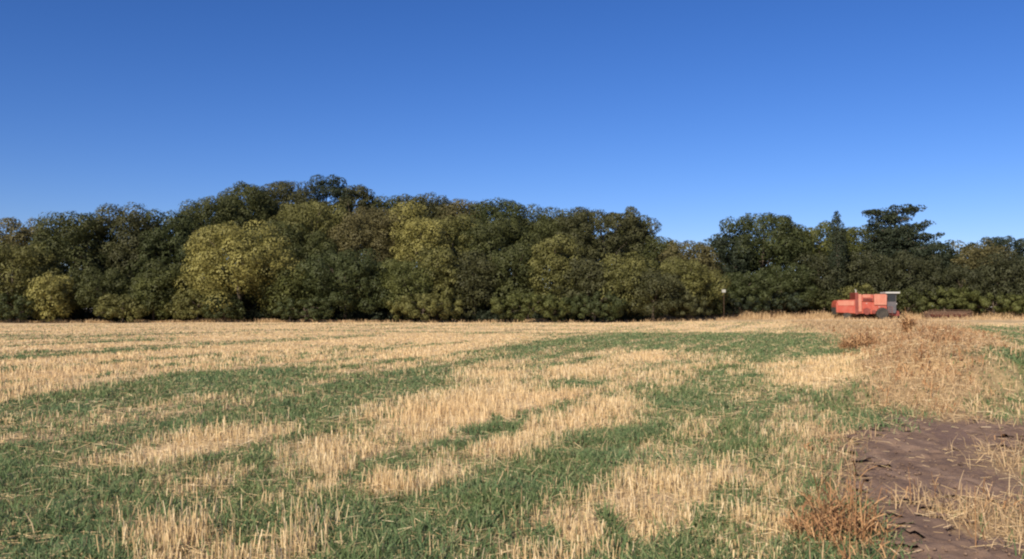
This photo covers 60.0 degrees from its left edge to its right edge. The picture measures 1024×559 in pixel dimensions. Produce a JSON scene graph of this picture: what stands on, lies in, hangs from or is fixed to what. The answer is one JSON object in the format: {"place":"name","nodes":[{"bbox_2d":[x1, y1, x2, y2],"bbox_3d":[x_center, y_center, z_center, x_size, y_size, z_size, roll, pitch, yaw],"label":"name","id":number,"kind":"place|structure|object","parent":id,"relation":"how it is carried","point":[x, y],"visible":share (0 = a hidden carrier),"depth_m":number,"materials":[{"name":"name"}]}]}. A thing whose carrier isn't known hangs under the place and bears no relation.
{"place":"outdoors","nodes":[
{"label":"outdoors","id":0,"kind":"place"},
{"bbox_2d":[0,296,1023,558],"bbox_3d":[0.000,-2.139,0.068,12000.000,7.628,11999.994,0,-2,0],"label":"ground","id":1,"kind":"structure","parent":0,"point":[948,432],"depth_m":13.04,"materials":[{"name":"beige plant"}]},
{"bbox_2d":[0,217,49,318],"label":"tree","id":2,"kind":"object","parent":1,"relation":"on","point":[22,234],"visible":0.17,"depth_m":120.45,"materials":[{"name":"green plant"}]},
{"bbox_2d":[0,292,54,322],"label":"bush","id":3,"kind":"object","parent":1,"relation":"on","point":[18,304],"visible":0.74,"depth_m":101.91,"materials":[{"name":"green plant"}]},
{"bbox_2d":[0,240,64,321],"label":"tree","id":4,"kind":"object","parent":1,"relation":"on","point":[26,269],"visible":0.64,"depth_m":105.40,"materials":[{"name":"green plant"}]},
{"bbox_2d":[19,272,75,320],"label":"bush","id":5,"kind":"object","parent":1,"relation":"on","point":[42,288],"visible":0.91,"depth_m":103.32,"materials":[{"name":"green plant"}]},
{"bbox_2d":[24,210,130,320],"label":"tree","id":6,"kind":"object","parent":1,"relation":"on","point":[74,234],"visible":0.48,"depth_m":112.01,"materials":[{"name":"green plant"}]},
{"bbox_2d":[55,266,134,321],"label":"tree","id":7,"kind":"object","parent":1,"relation":"on","point":[115,282],"visible":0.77,"depth_m":106.00,"materials":[{"name":"green plant"}]},
{"bbox_2d":[93,293,150,322],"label":"bush","id":8,"kind":"object","parent":1,"relation":"on","point":[106,308],"visible":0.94,"depth_m":102.56,"materials":[{"name":"green plant"}]},
{"bbox_2d":[73,201,174,288],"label":"tree","id":9,"kind":"object","parent":1,"relation":"on","point":[124,252],"visible":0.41,"depth_m":114.75,"materials":[{"name":"green plant"}]},
{"bbox_2d":[131,268,178,321],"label":"bush","id":10,"kind":"object","parent":1,"relation":"on","point":[149,284],"visible":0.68,"depth_m":104.75,"materials":[{"name":"green plant"}]},
{"bbox_2d":[123,208,198,320],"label":"tree","id":11,"kind":"object","parent":1,"relation":"on","point":[153,239],"visible":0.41,"depth_m":115.01,"materials":[{"name":"green plant"}]},
{"bbox_2d":[124,259,201,321],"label":"tree","id":12,"kind":"object","parent":1,"relation":"on","point":[161,268],"visible":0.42,"depth_m":105.51,"materials":[{"name":"green plant"}]},
{"bbox_2d":[163,288,221,320],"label":"bush","id":13,"kind":"object","parent":1,"relation":"on","point":[186,306],"visible":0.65,"depth_m":103.48,"materials":[{"name":"green plant"}]},
{"bbox_2d":[170,195,270,273],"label":"tree","id":14,"kind":"object","parent":1,"relation":"on","point":[198,215],"visible":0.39,"depth_m":125.35,"materials":[{"name":"green plant"}]},
{"bbox_2d":[201,293,245,320],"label":"bush","id":15,"kind":"object","parent":1,"relation":"on","point":[237,305],"visible":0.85,"depth_m":103.10,"materials":[{"name":"green plant"}]},
{"bbox_2d":[172,219,309,321],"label":"tree","id":16,"kind":"object","parent":1,"relation":"on","point":[246,255],"visible":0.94,"depth_m":104.57,"materials":[{"name":"green plant"}]},
{"bbox_2d":[215,181,284,307],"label":"tree","id":17,"kind":"object","parent":1,"relation":"on","point":[254,193],"visible":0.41,"depth_m":130.99,"materials":[{"name":"green plant"}]},
{"bbox_2d":[243,220,309,319],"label":"tree","id":18,"kind":"object","parent":1,"relation":"on","point":[294,248],"visible":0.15,"depth_m":117.48,"materials":[{"name":"green plant"}]},
{"bbox_2d":[252,181,318,239],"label":"tree","id":19,"kind":"object","parent":1,"relation":"on","point":[298,196],"visible":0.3,"depth_m":134.96,"materials":[{"name":"green plant"}]},
{"bbox_2d":[255,265,324,320],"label":"tree","id":20,"kind":"object","parent":1,"relation":"on","point":[288,289],"visible":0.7,"depth_m":105.19,"materials":[{"name":"green plant"}]},
{"bbox_2d":[272,298,335,321],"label":"bush","id":21,"kind":"object","parent":1,"relation":"on","point":[322,312],"visible":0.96,"depth_m":102.58,"materials":[{"name":"green plant"}]},
{"bbox_2d":[264,200,351,258],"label":"tree","id":22,"kind":"object","parent":1,"relation":"on","point":[307,217],"visible":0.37,"depth_m":124.10,"materials":[{"name":"green plant"}]},
{"bbox_2d":[291,230,347,300],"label":"tree","id":23,"kind":"object","parent":1,"relation":"on","point":[316,246],"visible":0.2,"depth_m":117.30,"materials":[{"name":"green plant"}]},
{"bbox_2d":[302,174,356,265],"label":"tree","id":24,"kind":"object","parent":1,"relation":"on","point":[321,187],"visible":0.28,"depth_m":140.42,"materials":[{"name":"green plant"}]},
{"bbox_2d":[293,248,395,320],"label":"tree","id":25,"kind":"object","parent":1,"relation":"on","point":[359,271],"visible":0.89,"depth_m":105.38,"materials":[{"name":"green plant"}]},
{"bbox_2d":[336,184,380,244],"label":"tree","id":26,"kind":"object","parent":1,"relation":"on","point":[363,197],"visible":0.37,"depth_m":140.20,"materials":[{"name":"green plant"}]},
{"bbox_2d":[326,206,407,313],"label":"tree","id":27,"kind":"object","parent":1,"relation":"on","point":[355,238],"visible":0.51,"depth_m":120.59,"materials":[{"name":"green plant"}]},
{"bbox_2d":[369,195,401,247],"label":"tree","id":28,"kind":"object","parent":1,"relation":"on","point":[381,204],"visible":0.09,"depth_m":141.43,"materials":[{"name":"green plant"}]},
{"bbox_2d":[373,256,433,321],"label":"tree","id":29,"kind":"object","parent":1,"relation":"on","point":[400,287],"visible":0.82,"depth_m":105.42,"materials":[{"name":"green plant"}]},
{"bbox_2d":[375,201,431,313],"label":"tree","id":30,"kind":"object","parent":1,"relation":"on","point":[409,212],"visible":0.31,"depth_m":123.59,"materials":[{"name":"green plant"}]},
{"bbox_2d":[389,216,451,267],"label":"tree","id":31,"kind":"object","parent":1,"relation":"on","point":[408,235],"visible":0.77,"depth_m":117.47,"materials":[{"name":"green plant"}]},
{"bbox_2d":[386,293,462,321],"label":"bush","id":32,"kind":"object","parent":1,"relation":"on","point":[406,307],"visible":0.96,"depth_m":102.78,"materials":[{"name":"green plant"}]},
{"bbox_2d":[394,192,459,232],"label":"tree","id":33,"kind":"object","parent":1,"relation":"on","point":[432,205],"visible":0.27,"depth_m":138.55,"materials":[{"name":"green plant"}]},
{"bbox_2d":[410,246,464,321],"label":"tree","id":34,"kind":"object","parent":1,"relation":"on","point":[443,256],"visible":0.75,"depth_m":107.28,"materials":[{"name":"green plant"}]},
{"bbox_2d":[429,214,486,307],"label":"tree","id":35,"kind":"object","parent":1,"relation":"on","point":[450,229],"visible":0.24,"depth_m":121.91,"materials":[{"name":"green plant"}]},
{"bbox_2d":[434,198,487,255],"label":"tree","id":36,"kind":"object","parent":1,"relation":"on","point":[458,203],"visible":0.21,"depth_m":137.52,"materials":[{"name":"green plant"}]},
{"bbox_2d":[441,250,508,318],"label":"tree","id":37,"kind":"object","parent":1,"relation":"on","point":[471,282],"visible":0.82,"depth_m":107.85,"materials":[{"name":"green plant"}]},
{"bbox_2d":[455,197,532,253],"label":"tree","id":38,"kind":"object","parent":1,"relation":"on","point":[493,212],"visible":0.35,"depth_m":134.97,"materials":[{"name":"green plant"}]},
{"bbox_2d":[449,217,539,265],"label":"tree","id":39,"kind":"object","parent":1,"relation":"on","point":[505,232],"visible":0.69,"depth_m":122.25,"materials":[{"name":"green plant"}]},
{"bbox_2d":[0,300,1009,321],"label":"undergrowth","id":40,"kind":"object","parent":1,"relation":"on","point":[486,315],"visible":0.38,"depth_m":109.22,"materials":[{"name":"green plant"}]},
{"bbox_2d":[0,322,1023,558],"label":"green weeds","id":41,"kind":"object","parent":1,"relation":"on","point":[367,534],"visible":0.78,"depth_m":9.29,"materials":[{"name":"green plant"}]},
{"bbox_2d":[0,321,1023,558],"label":"stubble","id":42,"kind":"object","parent":1,"relation":"on","point":[501,444],"visible":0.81,"depth_m":12.33,"materials":[{"name":"beige plant"}]},
{"bbox_2d":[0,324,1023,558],"bbox_3d":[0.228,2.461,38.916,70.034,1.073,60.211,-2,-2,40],"label":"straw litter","id":43,"kind":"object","parent":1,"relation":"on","point":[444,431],"visible":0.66,"depth_m":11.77,"materials":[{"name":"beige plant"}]},
{"bbox_2d":[0,308,1023,558],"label":"dry grass","id":44,"kind":"structure","parent":1,"relation":"on","point":[820,316],"depth_m":16.50,"materials":[{"name":"beige plant"}]},
{"bbox_2d":[924,310,972,317],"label":"harvester header","id":45,"kind":"object","parent":44,"relation":"on","point":[943,313],"visible":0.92,"depth_m":112.82,"materials":[{"name":"metal"}]},
{"bbox_2d":[480,243,543,321],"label":"tree","id":46,"kind":"object","parent":1,"relation":"on","point":[508,261],"visible":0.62,"depth_m":108.81,"materials":[{"name":"green plant"}]},
{"bbox_2d":[2,214,1023,316],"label":"background woods","id":47,"kind":"object","parent":1,"relation":"on","point":[243,297],"depth_m":131.56,"materials":[{"name":"green plant"}]},
{"bbox_2d":[490,292,571,321],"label":"bush","id":48,"kind":"object","parent":1,"relation":"on","point":[499,306],"visible":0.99,"depth_m":102.09,"materials":[{"name":"green plant"}]},
{"bbox_2d":[518,204,551,261],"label":"tree","id":49,"kind":"object","parent":1,"relation":"on","point":[536,218],"visible":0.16,"depth_m":135.71,"materials":[{"name":"green plant"}]},
{"bbox_2d":[525,233,588,319],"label":"tree","id":50,"kind":"object","parent":1,"relation":"on","point":[556,263],"visible":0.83,"depth_m":107.22,"materials":[{"name":"green plant"}]},
{"bbox_2d":[530,206,602,265],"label":"tree","id":51,"kind":"object","parent":1,"relation":"on","point":[543,233],"visible":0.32,"depth_m":127.23,"materials":[{"name":"green plant"}]},
{"bbox_2d":[553,256,613,320],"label":"tree","id":52,"kind":"object","parent":1,"relation":"on","point":[589,269],"visible":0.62,"depth_m":105.93,"materials":[{"name":"green plant"}]},
{"bbox_2d":[557,291,627,321],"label":"bush","id":53,"kind":"object","parent":1,"relation":"on","point":[594,304],"visible":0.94,"depth_m":102.98,"materials":[{"name":"green plant"}]},
{"bbox_2d":[549,206,661,268],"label":"tree","id":54,"kind":"object","parent":1,"relation":"on","point":[631,234],"visible":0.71,"depth_m":123.27,"materials":[{"name":"green plant"}]},
{"bbox_2d":[588,249,658,321],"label":"tree","id":55,"kind":"object","parent":1,"relation":"on","point":[619,276],"visible":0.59,"depth_m":106.56,"materials":[{"name":"green plant"}]},
{"bbox_2d":[614,215,659,267],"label":"tree","id":56,"kind":"object","parent":1,"relation":"on","point":[654,235],"visible":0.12,"depth_m":128.97,"materials":[{"name":"green plant"}]},
{"bbox_2d":[622,234,686,272],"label":"tree","id":57,"kind":"object","parent":1,"relation":"on","point":[653,252],"visible":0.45,"depth_m":123.37,"materials":[{"name":"green plant"}]},
{"bbox_2d":[621,267,692,320],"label":"tree","id":58,"kind":"object","parent":1,"relation":"on","point":[656,279],"visible":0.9,"depth_m":105.22,"materials":[{"name":"green plant"}]},
{"bbox_2d":[651,294,712,320],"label":"bush","id":59,"kind":"object","parent":1,"relation":"on","point":[693,307],"visible":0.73,"depth_m":106.42,"materials":[{"name":"green plant"}]},
{"bbox_2d":[657,240,725,289],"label":"tree","id":60,"kind":"object","parent":1,"relation":"on","point":[702,251],"visible":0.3,"depth_m":119.95,"materials":[{"name":"green plant"}]},
{"bbox_2d":[655,255,731,319],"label":"tree","id":61,"kind":"object","parent":1,"relation":"on","point":[700,285],"visible":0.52,"depth_m":108.65,"materials":[{"name":"green plant"}]},
{"bbox_2d":[688,286,735,318],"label":"bush","id":62,"kind":"object","parent":1,"relation":"on","point":[720,305],"visible":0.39,"depth_m":112.41,"materials":[{"name":"green plant"}]},
{"bbox_2d":[700,232,759,309],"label":"tree","id":63,"kind":"object","parent":1,"relation":"on","point":[715,243],"visible":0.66,"depth_m":122.65,"materials":[{"name":"green plant"}]},
{"bbox_2d":[708,293,776,313],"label":"bush","id":64,"kind":"object","parent":1,"relation":"on","point":[746,304],"visible":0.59,"depth_m":114.31,"materials":[{"name":"green plant"}]},
{"bbox_2d":[710,270,777,310],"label":"tree","id":65,"kind":"object","parent":1,"relation":"on","point":[739,286],"visible":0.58,"depth_m":114.79,"materials":[{"name":"green plant"}]},
{"bbox_2d":[712,213,813,271],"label":"tree","id":66,"kind":"object","parent":1,"relation":"on","point":[783,243],"visible":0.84,"depth_m":122.19,"materials":[{"name":"green plant"}]},
{"bbox_2d":[754,291,808,312],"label":"bush","id":67,"kind":"object","parent":1,"relation":"on","point":[799,304],"visible":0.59,"depth_m":115.76,"materials":[{"name":"green plant"}]},
{"bbox_2d":[749,262,818,313],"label":"tree","id":68,"kind":"object","parent":1,"relation":"on","point":[788,280],"visible":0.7,"depth_m":116.64,"materials":[{"name":"green plant"}]},
{"bbox_2d":[785,251,849,312],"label":"tree","id":69,"kind":"object","parent":1,"relation":"on","point":[826,279],"visible":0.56,"depth_m":118.64,"materials":[{"name":"green plant"}]},
{"bbox_2d":[775,220,861,273],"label":"tree","id":70,"kind":"object","parent":1,"relation":"on","point":[816,235],"visible":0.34,"depth_m":125.76,"materials":[{"name":"green plant"}]},
{"bbox_2d":[804,288,841,312],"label":"bush","id":71,"kind":"object","parent":1,"relation":"on","point":[826,301],"visible":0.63,"depth_m":117.06,"materials":[{"name":"green plant"}]},
{"bbox_2d":[826,211,847,313],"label":"cypress tree","id":72,"kind":"object","parent":1,"relation":"on","point":[837,247],"visible":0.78,"depth_m":119.07,"materials":[{"name":"green plant"}]},
{"bbox_2d":[780,472,907,551],"bbox_3d":[2.241,1.578,6.112,0.770,0.458,0.804,-2,-3,43],"label":"dead dock plant","id":73,"kind":"object","parent":1,"relation":"on","point":[870,526],"visible":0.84,"depth_m":6.06,"materials":[{"name":"brown plant"}]},
{"bbox_2d":[823,225,881,266],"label":"tree","id":74,"kind":"object","parent":1,"relation":"on","point":[860,235],"visible":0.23,"depth_m":128.59,"materials":[{"name":"green plant"}]},
{"bbox_2d":[836,283,877,314],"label":"bush","id":75,"kind":"object","parent":1,"relation":"on","point":[865,286],"visible":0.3,"depth_m":116.99,"materials":[{"name":"green plant"}]},
{"bbox_2d":[835,328,881,349],"bbox_3d":[12.261,2.140,31.432,1.795,0.888,1.744,0,-2,0],"label":"dead shrub","id":76,"kind":"object","parent":1,"relation":"on","point":[865,339],"visible":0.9,"depth_m":31.29,"materials":[{"name":"brown plant"}]},
{"bbox_2d":[831,290,899,318],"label":"combine harvester","id":77,"kind":"object","parent":1,"relation":"on","point":[882,304],"visible":0.88,"depth_m":111.18,"materials":[{"name":"red paint"}]},
{"bbox_2d":[843,249,908,298],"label":"tree","id":78,"kind":"object","parent":1,"relation":"on","point":[859,269],"visible":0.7,"depth_m":118.85,"materials":[{"name":"green plant"}]},
{"bbox_2d":[778,323,1023,558],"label":"dead weeds","id":79,"kind":"object","parent":1,"relation":"on","point":[859,534],"visible":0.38,"depth_m":14.55,"materials":[{"name":"brown plant"}]},
{"bbox_2d":[849,204,953,285],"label":"cedar tree","id":80,"kind":"object","parent":1,"relation":"on","point":[890,239],"visible":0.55,"depth_m":126.03,"materials":[{"name":"green plant"}]},
{"bbox_2d":[886,287,929,314],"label":"bush","id":81,"kind":"object","parent":1,"relation":"on","point":[922,307],"visible":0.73,"depth_m":115.18,"materials":[{"name":"green plant"}]},
{"bbox_2d":[897,310,922,332],"bbox_3d":[19.638,2.074,43.939,1.293,1.456,1.122,1,-2,-17],"label":"dead weed stalk","id":82,"kind":"object","parent":1,"relation":"on","point":[906,322],"visible":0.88,"depth_m":43.83,"materials":[{"name":"brown plant"}]},
{"bbox_2d":[872,249,949,312],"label":"tree","id":83,"kind":"object","parent":1,"relation":"on","point":[914,264],"visible":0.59,"depth_m":117.31,"materials":[{"name":"green plant"}]},
{"bbox_2d":[907,239,967,303],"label":"tree","id":84,"kind":"object","parent":1,"relation":"on","point":[939,246],"visible":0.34,"depth_m":123.00,"materials":[{"name":"green plant"}]},
{"bbox_2d":[911,285,991,310],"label":"bush","id":85,"kind":"object","parent":1,"relation":"on","point":[954,300],"visible":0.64,"depth_m":114.57,"materials":[{"name":"green plant"}]},
{"bbox_2d":[922,263,999,308],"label":"tree","id":86,"kind":"object","parent":1,"relation":"on","point":[974,276],"visible":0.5,"depth_m":116.50,"materials":[{"name":"green plant"}]},
{"bbox_2d":[929,334,1018,351],"bbox_3d":[12.846,1.957,24.927,2.574,0.896,2.462,-2,-3,42],"label":"dead shrub","id":87,"kind":"object","parent":1,"relation":"on","point":[991,344],"visible":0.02,"depth_m":24.86,"materials":[{"name":"brown plant"}]},
{"bbox_2d":[945,238,1017,301],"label":"tree","id":88,"kind":"object","parent":1,"relation":"on","point":[975,254],"visible":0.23,"depth_m":121.24,"materials":[{"name":"green plant"}]},
{"bbox_2d":[956,290,1023,315],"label":"bush","id":89,"kind":"object","parent":1,"relation":"on","point":[1005,303],"visible":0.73,"depth_m":113.18,"materials":[{"name":"green plant"}]},
{"bbox_2d":[962,235,1023,261],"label":"tree","id":90,"kind":"object","parent":1,"relation":"on","point":[1000,241],"visible":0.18,"depth_m":129.17,"materials":[{"name":"green plant"}]},
{"bbox_2d":[972,251,1023,314],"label":"tree","id":91,"kind":"object","parent":1,"relation":"on","point":[1014,271],"visible":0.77,"depth_m":115.79,"materials":[{"name":"green plant"}]},
{"bbox_2d":[1006,290,1023,313],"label":"bush","id":92,"kind":"object","parent":1,"relation":"on","point":[1009,309],"visible":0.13,"depth_m":116.10,"materials":[{"name":"green plant"}]},
{"bbox_2d":[0,0,1023,308],"label":"sky","id":93,"kind":"structure","parent":0,"point":[690,115],"materials":[{"name":"blue"}]},
{"bbox_2d":[829,412,1023,558],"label":"dirt track","id":94,"kind":"structure","parent":0,"point":[916,443],"depth_m":8.18,"materials":[{"name":"brown soil"}]},
{"bbox_2d":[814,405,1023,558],"bbox_3d":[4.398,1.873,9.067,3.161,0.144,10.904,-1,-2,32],"label":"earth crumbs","id":95,"kind":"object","parent":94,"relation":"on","point":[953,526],"visible":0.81,"depth_m":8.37,"materials":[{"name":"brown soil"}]}
]}

